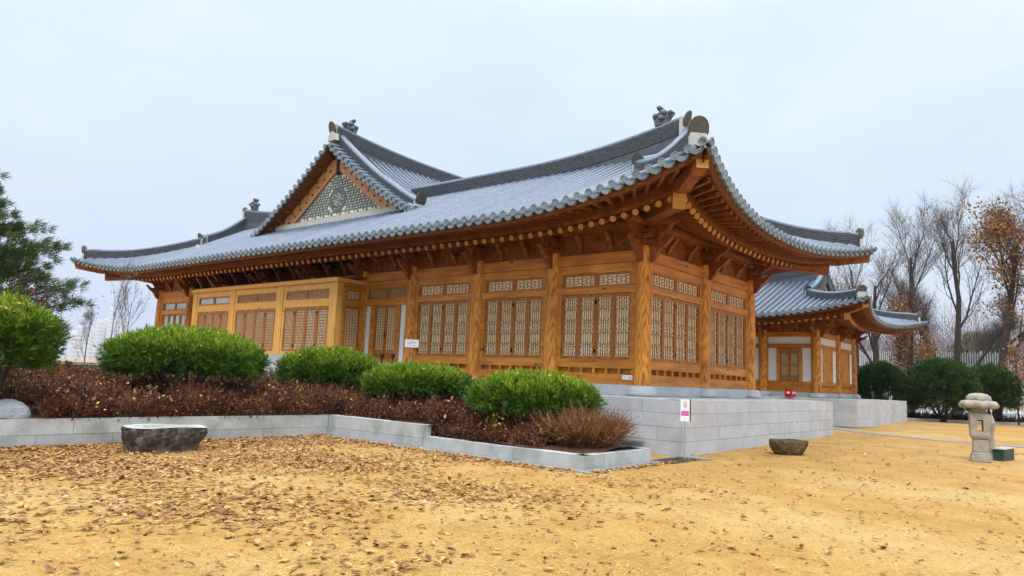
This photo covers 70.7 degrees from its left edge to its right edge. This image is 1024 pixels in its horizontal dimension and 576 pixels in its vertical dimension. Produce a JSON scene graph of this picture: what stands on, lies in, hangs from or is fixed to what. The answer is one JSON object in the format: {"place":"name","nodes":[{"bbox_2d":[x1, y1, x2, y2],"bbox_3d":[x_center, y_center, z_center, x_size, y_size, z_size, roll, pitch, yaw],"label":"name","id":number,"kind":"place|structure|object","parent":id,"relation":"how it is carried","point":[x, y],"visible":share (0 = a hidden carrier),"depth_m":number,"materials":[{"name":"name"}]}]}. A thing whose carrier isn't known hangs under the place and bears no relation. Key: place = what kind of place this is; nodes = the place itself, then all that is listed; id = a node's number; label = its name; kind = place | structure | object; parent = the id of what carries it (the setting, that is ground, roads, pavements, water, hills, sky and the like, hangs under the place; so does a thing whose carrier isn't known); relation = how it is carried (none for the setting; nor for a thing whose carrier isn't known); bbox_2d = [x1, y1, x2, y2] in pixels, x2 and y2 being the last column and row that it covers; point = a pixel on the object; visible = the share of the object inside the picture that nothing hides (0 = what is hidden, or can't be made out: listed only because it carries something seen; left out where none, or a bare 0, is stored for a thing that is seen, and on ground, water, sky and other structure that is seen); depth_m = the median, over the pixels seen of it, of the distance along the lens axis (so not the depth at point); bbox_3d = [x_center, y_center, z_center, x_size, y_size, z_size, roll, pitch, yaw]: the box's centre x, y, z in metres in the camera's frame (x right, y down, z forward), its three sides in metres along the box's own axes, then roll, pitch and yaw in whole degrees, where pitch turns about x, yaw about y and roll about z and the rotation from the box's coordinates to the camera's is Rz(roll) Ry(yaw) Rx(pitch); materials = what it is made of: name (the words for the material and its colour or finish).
{"place":"outdoors","nodes":[
{"label":"outdoors","id":0,"kind":"place"},
{"bbox_2d":[0,389,638,453],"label":"flower bed soil","id":1,"kind":"structure","parent":0,"point":[568,448],"depth_m":13.50,"materials":[{"name":"brown soil"}]},
{"bbox_2d":[0,399,30,418],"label":"boulder","id":2,"kind":"object","parent":1,"relation":"on","point":[12,409],"visible":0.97,"depth_m":12.20,"materials":[{"name":"stone"}]},
{"bbox_2d":[0,265,67,370],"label":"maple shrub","id":3,"kind":"object","parent":1,"relation":"on","point":[31,288],"visible":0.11,"depth_m":17.22,"materials":[{"name":"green plant"}]},
{"bbox_2d":[0,288,73,390],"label":"pruned pine","id":4,"kind":"object","parent":1,"relation":"on","point":[32,335],"visible":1,"depth_m":12.34,"materials":[{"name":"green plant"}]},
{"bbox_2d":[0,278,80,374],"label":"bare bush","id":5,"kind":"object","parent":1,"relation":"on","point":[38,306],"visible":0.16,"depth_m":16.75,"materials":[{"name":"green plant"}]},
{"bbox_2d":[0,169,96,339],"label":"pine tree","id":6,"kind":"object","parent":1,"relation":"on","point":[12,254],"visible":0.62,"depth_m":18.37,"materials":[{"name":"green plant"}]},
{"bbox_2d":[89,322,273,390],"bbox_3d":[-7.460,1.630,16.441,3.748,1.736,3.727,2,-7,4],"label":"pruned pine","id":7,"kind":"object","parent":1,"relation":"on","point":[204,353],"visible":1,"depth_m":15.36,"materials":[{"name":"green plant"}]},
{"bbox_2d":[0,361,541,431],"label":"leaf litter","id":8,"kind":"object","parent":1,"relation":"on","point":[171,399],"visible":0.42,"depth_m":15.42,"materials":[{"name":"brown plant"}]},
{"bbox_2d":[0,357,615,448],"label":"azalea undergrowth","id":9,"kind":"object","parent":1,"relation":"on","point":[463,425],"visible":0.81,"depth_m":15.13,"materials":[{"name":"brown plant"}]},
{"bbox_2d":[272,345,379,391],"bbox_3d":[-5.130,2.410,20.329,3.191,1.701,3.243,-3,-9,39],"label":"pruned pine","id":10,"kind":"object","parent":1,"relation":"on","point":[327,364],"visible":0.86,"depth_m":19.38,"materials":[{"name":"green plant"}]},
{"bbox_2d":[356,358,474,403],"bbox_3d":[-2.309,2.455,17.722,3.125,1.444,3.084,-3,-9,39],"label":"pruned pine","id":11,"kind":"object","parent":1,"relation":"on","point":[398,379],"visible":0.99,"depth_m":16.89,"materials":[{"name":"green plant"}]},
{"bbox_2d":[459,365,608,422],"bbox_3d":[0.485,2.422,15.253,3.072,1.623,3.236,-3,-9,39],"label":"pruned pine","id":12,"kind":"object","parent":1,"relation":"on","point":[518,394],"visible":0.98,"depth_m":14.38,"materials":[{"name":"green plant"}]},
{"bbox_2d":[530,399,645,447],"bbox_3d":[1.407,2.604,14.037,2.440,0.932,2.340,-3,-9,39],"label":"dry shrub","id":13,"kind":"object","parent":1,"relation":"on","point":[588,430],"visible":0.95,"depth_m":13.49,"materials":[{"name":"brown plant"}]},
{"bbox_2d":[0,356,1023,575],"bbox_3d":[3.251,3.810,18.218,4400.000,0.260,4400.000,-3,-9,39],"label":"ground","id":14,"kind":"structure","parent":0,"point":[881,447],"depth_m":8.17,"materials":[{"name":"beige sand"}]},
{"bbox_2d":[67,330,78,358],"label":"apartment tower","id":15,"kind":"structure","parent":14,"relation":"on","point":[71,352],"depth_m":1429.99,"materials":[{"name":"concrete"}]},
{"bbox_2d":[75,325,85,359],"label":"apartment tower","id":16,"kind":"structure","parent":14,"relation":"on","point":[79,328],"depth_m":1467.11,"materials":[{"name":"concrete"}]},
{"bbox_2d":[80,331,90,359],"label":"apartment tower","id":17,"kind":"structure","parent":14,"relation":"on","point":[87,349],"depth_m":1399.69,"materials":[{"name":"concrete"}]},
{"bbox_2d":[70,296,103,364],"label":"bare sapling","id":18,"kind":"object","parent":14,"relation":"on","point":[88,328],"visible":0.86,"depth_m":28.47,"materials":[{"name":"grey plant"}]},
{"bbox_2d":[92,319,104,359],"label":"apartment tower","id":19,"kind":"structure","parent":14,"relation":"on","point":[99,328],"depth_m":1571.14,"materials":[{"name":"concrete"}]},
{"bbox_2d":[105,306,115,341],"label":"apartment tower","id":20,"kind":"structure","parent":14,"relation":"on","point":[110,321],"depth_m":1510.77,"materials":[{"name":"concrete"}]},
{"bbox_2d":[111,247,139,338],"bbox_3d":[-15.982,1.001,29.686,1.599,5.473,1.178,-3,-9,39],"label":"bare sapling","id":21,"kind":"object","parent":14,"relation":"on","point":[125,285],"visible":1,"depth_m":29.76,"materials":[{"name":"grey plant"}]},
{"bbox_2d":[113,270,152,335],"bbox_3d":[-16.595,1.610,31.182,1.591,4.581,1.634,-3,-9,39],"label":"bare sapling","id":22,"kind":"object","parent":14,"relation":"on","point":[131,303],"visible":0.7,"depth_m":31.18,"materials":[{"name":"grey plant"}]},
{"bbox_2d":[121,424,207,452],"bbox_3d":[-6.114,2.635,12.636,1.364,0.450,0.868,9,-9,-40],"label":"stone trough","id":23,"kind":"object","parent":14,"relation":"on","point":[149,438],"visible":0.98,"depth_m":12.32,"materials":[{"name":"grey stone"}]},
{"bbox_2d":[0,414,430,447],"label":"planter wall","id":24,"kind":"structure","parent":14,"relation":"on","point":[52,431],"depth_m":14.97,"materials":[{"name":"stone"}]},
{"bbox_2d":[70,105,876,455],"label":"tile roofed hall","id":25,"kind":"structure","parent":14,"relation":"on","point":[652,257],"depth_m":22.15,"materials":[{"name":"brown wood"}]},
{"bbox_2d":[234,310,245,337],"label":"door leaf","id":26,"kind":"structure","parent":25,"relation":"in","point":[240,314],"depth_m":28.62,"materials":[{"name":"brown wood"}]},
{"bbox_2d":[237,294,256,303],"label":"transom window","id":27,"kind":"structure","parent":25,"relation":"in","point":[251,298],"depth_m":28.46,"materials":[{"name":"brown wood"}]},
{"bbox_2d":[243,310,254,340],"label":"door leaf","id":28,"kind":"structure","parent":25,"relation":"in","point":[250,314],"depth_m":28.16,"materials":[{"name":"brown wood"}]},
{"bbox_2d":[253,309,265,348],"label":"door leaf","id":29,"kind":"structure","parent":25,"relation":"in","point":[259,320],"depth_m":27.68,"materials":[{"name":"brown wood"}]},
{"bbox_2d":[256,292,276,301],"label":"transom window","id":30,"kind":"structure","parent":25,"relation":"in","point":[264,297],"depth_m":27.60,"materials":[{"name":"brown wood"}]},
{"bbox_2d":[262,309,275,350],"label":"door leaf","id":31,"kind":"structure","parent":25,"relation":"in","point":[269,323],"depth_m":27.23,"materials":[{"name":"brown wood"}]},
{"bbox_2d":[281,308,294,350],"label":"door leaf","id":32,"kind":"structure","parent":25,"relation":"in","point":[289,313],"depth_m":26.43,"materials":[{"name":"brown wood"}]},
{"bbox_2d":[286,290,307,300],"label":"transom window","id":33,"kind":"structure","parent":25,"relation":"in","point":[291,295],"depth_m":26.34,"materials":[{"name":"brown wood"}]},
{"bbox_2d":[292,307,305,350],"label":"door leaf","id":34,"kind":"structure","parent":25,"relation":"in","point":[300,312],"depth_m":26.01,"materials":[{"name":"brown wood"}]},
{"bbox_2d":[303,307,317,348],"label":"door leaf","id":35,"kind":"structure","parent":25,"relation":"in","point":[311,312],"depth_m":25.59,"materials":[{"name":"brown wood"}]},
{"bbox_2d":[307,289,329,298],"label":"transom window","id":36,"kind":"structure","parent":25,"relation":"in","point":[318,293],"depth_m":25.51,"materials":[{"name":"brown wood"}]},
{"bbox_2d":[315,306,328,347],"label":"door leaf","id":37,"kind":"structure","parent":25,"relation":"in","point":[322,314],"depth_m":25.16,"materials":[{"name":"brown wood"}]},
{"bbox_2d":[342,306,359,350],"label":"door leaf","id":38,"kind":"structure","parent":25,"relation":"in","point":[352,314],"depth_m":25.23,"materials":[{"name":"brown wood"}]},
{"bbox_2d":[346,289,360,300],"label":"transom window","id":39,"kind":"structure","parent":25,"relation":"in","point":[350,294],"depth_m":25.36,"materials":[{"name":"brown wood"}]},
{"bbox_2d":[369,288,387,298],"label":"transom window","id":40,"kind":"structure","parent":25,"relation":"in","point":[381,293],"depth_m":25.42,"materials":[{"name":"brown wood"}]},
{"bbox_2d":[373,306,385,360],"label":"door leaf","id":41,"kind":"structure","parent":25,"relation":"in","point":[380,313],"depth_m":25.15,"materials":[{"name":"brown wood"}]},
{"bbox_2d":[383,305,395,360],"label":"door leaf","id":42,"kind":"structure","parent":25,"relation":"in","point":[390,310],"depth_m":24.80,"materials":[{"name":"brown wood"}]},
{"bbox_2d":[387,287,406,297],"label":"transom window","id":43,"kind":"structure","parent":25,"relation":"in","point":[396,292],"depth_m":24.81,"materials":[{"name":"brown wood"}]},
{"bbox_2d":[416,302,430,355],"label":"door leaf","id":44,"kind":"structure","parent":25,"relation":"in","point":[424,307],"depth_m":23.75,"materials":[{"name":"brown wood"}]},
{"bbox_2d":[420,284,443,296],"bbox_3d":[-2.618,0.084,23.709,1.130,0.372,0.050,-3,-9,39],"label":"transom window","id":45,"kind":"structure","parent":25,"relation":"in","point":[425,290],"depth_m":23.72,"materials":[{"name":"brown wood"}]},
{"bbox_2d":[428,301,443,355],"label":"door leaf","id":46,"kind":"structure","parent":25,"relation":"in","point":[436,316],"depth_m":23.39,"materials":[{"name":"brown wood"}]},
{"bbox_2d":[441,301,455,355],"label":"door leaf","id":47,"kind":"structure","parent":25,"relation":"in","point":[449,311],"depth_m":23.03,"materials":[{"name":"brown wood"}]},
{"bbox_2d":[444,282,469,294],"bbox_3d":[-1.740,0.032,22.986,1.130,0.372,0.050,-3,-9,39],"label":"transom window","id":48,"kind":"structure","parent":25,"relation":"in","point":[454,288],"depth_m":23.01,"materials":[{"name":"beige paper"}]},
{"bbox_2d":[453,300,468,356],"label":"door leaf","id":49,"kind":"structure","parent":25,"relation":"in","point":[461,318],"depth_m":22.68,"materials":[{"name":"brown wood"}]},
{"bbox_2d":[483,299,499,356],"bbox_3d":[-0.626,1.206,21.865,0.576,1.762,0.058,-3,-9,39],"label":"door leaf","id":50,"kind":"structure","parent":25,"relation":"in","point":[492,305],"depth_m":21.88,"materials":[{"name":"brown wood"}]},
{"bbox_2d":[486,279,513,292],"bbox_3d":[-0.345,-0.051,21.838,1.092,0.372,0.050,-3,-9,39],"label":"transom window","id":51,"kind":"structure","parent":25,"relation":"in","point":[497,285],"depth_m":21.85,"materials":[{"name":"brown wood"}]},
{"bbox_2d":[497,298,513,356],"bbox_3d":[-0.176,1.180,21.495,0.576,1.762,0.058,-3,-9,39],"label":"door leaf","id":52,"kind":"structure","parent":25,"relation":"in","point":[504,347],"depth_m":21.53,"materials":[{"name":"brown wood"}]},
{"bbox_2d":[511,297,527,357],"bbox_3d":[0.222,1.156,21.167,0.576,1.762,0.058,-3,-9,39],"label":"door leaf","id":53,"kind":"structure","parent":25,"relation":"in","point":[520,309],"depth_m":21.17,"materials":[{"name":"brown wood"}]},
{"bbox_2d":[514,277,542,290],"bbox_3d":[0.504,-0.101,21.140,1.092,0.372,0.050,-3,-9,39],"label":"transom window","id":54,"kind":"structure","parent":25,"relation":"in","point":[526,284],"depth_m":21.16,"materials":[{"name":"brown wood"}]},
{"bbox_2d":[526,296,542,357],"bbox_3d":[0.673,1.130,20.796,0.576,1.762,0.058,-3,-9,39],"label":"door leaf","id":55,"kind":"structure","parent":25,"relation":"in","point":[534,318],"depth_m":20.83,"materials":[{"name":"brown wood"}]},
{"bbox_2d":[561,295,578,358],"bbox_3d":[1.604,1.074,20.030,0.578,1.762,0.058,-3,-9,39],"label":"door leaf","id":56,"kind":"structure","parent":25,"relation":"in","point":[570,310],"depth_m":20.04,"materials":[{"name":"brown wood"}]},
{"bbox_2d":[563,273,596,288],"bbox_3d":[1.886,-0.183,20.002,1.097,0.372,0.050,-3,-9,39],"label":"transom window","id":57,"kind":"structure","parent":25,"relation":"in","point":[584,280],"depth_m":20.01,"materials":[{"name":"brown wood"}]},
{"bbox_2d":[577,294,596,358],"bbox_3d":[2.056,1.048,19.658,0.578,1.762,0.058,-3,-9,39],"label":"door leaf","id":58,"kind":"structure","parent":25,"relation":"in","point":[587,302],"depth_m":19.69,"materials":[{"name":"brown wood"}]},
{"bbox_2d":[594,293,613,358],"bbox_3d":[2.456,1.024,19.328,0.578,1.762,0.058,-3,-9,39],"label":"door leaf","id":59,"kind":"structure","parent":25,"relation":"in","point":[604,306],"depth_m":19.33,"materials":[{"name":"brown wood"}]},
{"bbox_2d":[596,271,631,286],"bbox_3d":[2.739,-0.233,19.300,1.097,0.372,0.050,-3,-9,39],"label":"transom window","id":60,"kind":"structure","parent":25,"relation":"in","point":[613,278],"depth_m":19.31,"materials":[{"name":"brown wood"}]},
{"bbox_2d":[612,292,630,359],"bbox_3d":[2.908,0.997,18.956,0.578,1.762,0.058,-3,-9,39],"label":"door leaf","id":61,"kind":"structure","parent":25,"relation":"in","point":[622,301],"depth_m":18.99,"materials":[{"name":"brown wood"}]},
{"bbox_2d":[651,294,663,361],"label":"door leaf","id":62,"kind":"structure","parent":25,"relation":"in","point":[657,300],"depth_m":19.18,"materials":[{"name":"brown wood"}]},
{"bbox_2d":[652,272,675,291],"bbox_3d":[4.098,-0.144,19.540,0.050,0.372,1.427,-3,-9,39],"label":"transom window","id":63,"kind":"structure","parent":25,"relation":"in","point":[660,281],"depth_m":19.57,"materials":[{"name":"brown wood"}]},
{"bbox_2d":[663,296,675,362],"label":"door leaf","id":64,"kind":"structure","parent":25,"relation":"in","point":[669,323],"depth_m":19.70,"materials":[{"name":"brown wood"}]},
{"bbox_2d":[675,299,687,363],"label":"door leaf","id":65,"kind":"structure","parent":25,"relation":"in","point":[681,306],"depth_m":20.24,"materials":[{"name":"brown wood"}]},
{"bbox_2d":[676,279,698,297],"bbox_3d":[5.010,0.031,20.634,0.050,0.372,1.427,-3,-9,39],"label":"transom window","id":66,"kind":"structure","parent":25,"relation":"in","point":[682,287],"depth_m":20.65,"materials":[{"name":"brown wood"}]},
{"bbox_2d":[687,302,698,364],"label":"door leaf","id":67,"kind":"structure","parent":25,"relation":"in","point":[693,309],"depth_m":20.80,"materials":[{"name":"brown wood"}]},
{"bbox_2d":[711,308,718,366],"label":"door leaf","id":68,"kind":"structure","parent":25,"relation":"in","point":[714,312],"depth_m":21.92,"materials":[{"name":"brown wood"}]},
{"bbox_2d":[711,289,727,304],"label":"transom window","id":69,"kind":"structure","parent":25,"relation":"in","point":[716,296],"depth_m":22.31,"materials":[{"name":"brown wood"}]},
{"bbox_2d":[718,310,727,367],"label":"door leaf","id":70,"kind":"structure","parent":25,"relation":"in","point":[723,322],"depth_m":22.41,"materials":[{"name":"brown wood"}]},
{"bbox_2d":[727,312,736,368],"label":"door leaf","id":71,"kind":"structure","parent":25,"relation":"in","point":[732,317],"depth_m":22.95,"materials":[{"name":"brown wood"}]},
{"bbox_2d":[728,294,744,309],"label":"transom window","id":72,"kind":"structure","parent":25,"relation":"in","point":[734,301],"depth_m":23.32,"materials":[{"name":"brown wood"}]},
{"bbox_2d":[736,314,744,369],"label":"door leaf","id":73,"kind":"structure","parent":25,"relation":"in","point":[740,350],"depth_m":23.46,"materials":[{"name":"brown wood"}]},
{"bbox_2d":[332,435,663,473],"bbox_3d":[-0.706,3.459,15.374,7.460,0.115,2.850,-3,-9,39],"label":"drain strip","id":74,"kind":"object","parent":14,"relation":"on","point":[587,471],"visible":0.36,"depth_m":13.20,"materials":[{"name":"grey concrete"}]},
{"bbox_2d":[0,434,1023,575],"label":"fallen leaves","id":75,"kind":"object","parent":14,"relation":"on","point":[44,453],"visible":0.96,"depth_m":9.46,"materials":[{"name":"brown plant"}]},
{"bbox_2d":[4,446,1023,575],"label":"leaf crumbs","id":76,"kind":"object","parent":14,"relation":"on","point":[450,562],"visible":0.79,"depth_m":7.47,"materials":[{"name":"brown plant"}]},
{"bbox_2d":[422,436,650,469],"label":"planter kerb","id":77,"kind":"structure","parent":14,"relation":"on","point":[620,456],"depth_m":13.39,"materials":[{"name":"stone"}]},
{"bbox_2d":[651,456,711,463],"bbox_3d":[3.456,3.507,14.700,0.690,0.050,1.420,-3,-9,39],"label":"drain pit","id":78,"kind":"object","parent":14,"relation":"on","point":[681,459],"visible":0.74,"depth_m":14.84,"materials":[{"name":"grey concrete"}]},
{"bbox_2d":[680,399,690,458],"bbox_3d":[3.581,2.925,14.942,0.220,1.235,0.062,3,-7,-7],"label":"sign post","id":79,"kind":"object","parent":78,"relation":"on","point":[685,409],"visible":1,"depth_m":14.96,"materials":[{"name":"metal"}]},
{"bbox_2d":[769,438,808,455],"bbox_3d":[6.518,3.751,16.993,0.902,0.371,0.614,4,-7,-10],"label":"stone basin","id":80,"kind":"object","parent":14,"relation":"on","point":[795,447],"visible":0.96,"depth_m":16.75,"materials":[{"name":"stone"}]},
{"bbox_2d":[744,271,928,427],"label":"tile roofed hall","id":81,"kind":"structure","parent":14,"relation":"on","point":[810,329],"depth_m":31.30,"materials":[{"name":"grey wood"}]},
{"bbox_2d":[780,348,789,380],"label":"door leaf","id":82,"kind":"structure","parent":81,"relation":"in","point":[784,352],"depth_m":31.34,"materials":[{"name":"brown wood"}]},
{"bbox_2d":[789,348,798,380],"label":"door leaf","id":83,"kind":"structure","parent":81,"relation":"in","point":[793,352],"depth_m":31.09,"materials":[{"name":"brown wood"}]},
{"bbox_2d":[858,291,1023,413],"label":"bare thicket","id":84,"kind":"object","parent":14,"relation":"on","point":[882,346],"visible":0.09,"depth_m":57.09,"materials":[{"name":"plant"}]},
{"bbox_2d":[907,418,1023,424],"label":"yard kerb","id":85,"kind":"structure","parent":14,"relation":"on","point":[959,421],"depth_m":36.10,"materials":[{"name":"stone"}]},
{"bbox_2d":[958,393,999,462],"bbox_3d":[11.019,3.278,17.014,0.807,1.591,0.807,-3,-9,39],"label":"stone lantern","id":86,"kind":"object","parent":14,"relation":"on","point":[978,404],"visible":1,"depth_m":16.85,"materials":[{"name":"beige stone"}]},
{"bbox_2d":[946,329,1021,403],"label":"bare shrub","id":87,"kind":"object","parent":14,"relation":"on","point":[968,342],"visible":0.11,"depth_m":55.33,"materials":[{"name":"plant"}]},
{"bbox_2d":[983,332,1023,424],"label":"oak sapling","id":88,"kind":"object","parent":14,"relation":"on","point":[1016,356],"visible":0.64,"depth_m":36.37,"materials":[{"name":"brown plant"}]},
{"bbox_2d":[992,446,1015,460],"bbox_3d":[11.882,4.005,17.422,0.801,0.308,0.278,9,-9,-41],"label":"ground lamp","id":89,"kind":"object","parent":14,"relation":"on","point":[1001,453],"visible":1,"depth_m":17.25,"materials":[{"name":"green metal"}]},
{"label":"hedge bed","id":90,"kind":"structure","parent":14,"relation":"on","visible":0},
{"bbox_2d":[820,208,882,369],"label":"bare tree","id":91,"kind":"object","parent":90,"relation":"on","point":[851,276],"visible":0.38,"depth_m":43.02,"materials":[{"name":"grey plant"}]},
{"bbox_2d":[834,224,914,395],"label":"bare tree","id":92,"kind":"object","parent":90,"relation":"on","point":[874,342],"visible":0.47,"depth_m":42.28,"materials":[{"name":"grey plant"}]},
{"bbox_2d":[857,360,914,406],"bbox_3d":[19.181,5.242,37.528,3.124,3.205,3.127,-3,-9,39],"label":"round conifer","id":93,"kind":"object","parent":90,"relation":"on","point":[879,378],"visible":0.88,"depth_m":36.80,"materials":[{"name":"green plant"}]},
{"bbox_2d":[881,289,944,410],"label":"oak sapling","id":94,"kind":"object","parent":90,"relation":"on","point":[908,353],"visible":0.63,"depth_m":41.65,"materials":[{"name":"brown plant"}]},
{"bbox_2d":[877,190,968,412],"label":"bare tree","id":95,"kind":"object","parent":90,"relation":"on","point":[911,272],"visible":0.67,"depth_m":44.03,"materials":[{"name":"grey plant"}]},
{"bbox_2d":[902,356,983,421],"bbox_3d":[21.642,5.089,36.254,3.629,3.417,3.657,-3,-9,39],"label":"round conifer","id":96,"kind":"object","parent":90,"relation":"on","point":[934,376],"visible":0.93,"depth_m":35.57,"materials":[{"name":"green plant"}]},
{"bbox_2d":[869,176,1023,416],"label":"bare tree","id":97,"kind":"object","parent":90,"relation":"on","point":[996,335],"visible":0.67,"depth_m":42.41,"materials":[{"name":"grey plant"}]},
{"bbox_2d":[907,410,1023,422],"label":"hedge","id":98,"kind":"object","parent":90,"relation":"on","point":[965,416],"visible":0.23,"depth_m":36.83,"materials":[{"name":"green plant"}]},
{"bbox_2d":[946,185,1023,415],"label":"oak tree","id":99,"kind":"object","parent":90,"relation":"on","point":[1001,231],"visible":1,"depth_m":38.19,"materials":[{"name":"orange plant"}]},
{"bbox_2d":[958,362,1023,421],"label":"round conifer","id":100,"kind":"object","parent":90,"relation":"on","point":[991,377],"visible":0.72,"depth_m":35.76,"materials":[{"name":"green plant"}]},
{"bbox_2d":[985,180,1023,285],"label":"oak tree","id":101,"kind":"object","parent":90,"relation":"on","point":[1018,203],"visible":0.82,"depth_m":39.82,"materials":[{"name":"orange plant"}]},
{"bbox_2d":[0,0,1023,395],"label":"sky","id":102,"kind":"structure","parent":0,"point":[125,124],"materials":[{"name":"white"}]},
{"bbox_2d":[833,426,1023,447],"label":"path","id":103,"kind":"structure","parent":0,"point":[849,430],"depth_m":23.80,"materials":[{"name":"grey concrete"}]},
{"bbox_2d":[916,407,1023,421],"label":"pavement","id":104,"kind":"structure","parent":0,"point":[990,410],"depth_m":61.66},
{"bbox_2d":[859,350,1023,417],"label":"picket fence","id":105,"kind":"object","parent":104,"relation":"on","point":[970,365],"visible":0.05,"depth_m":42.06,"materials":[{"name":"white metal"}]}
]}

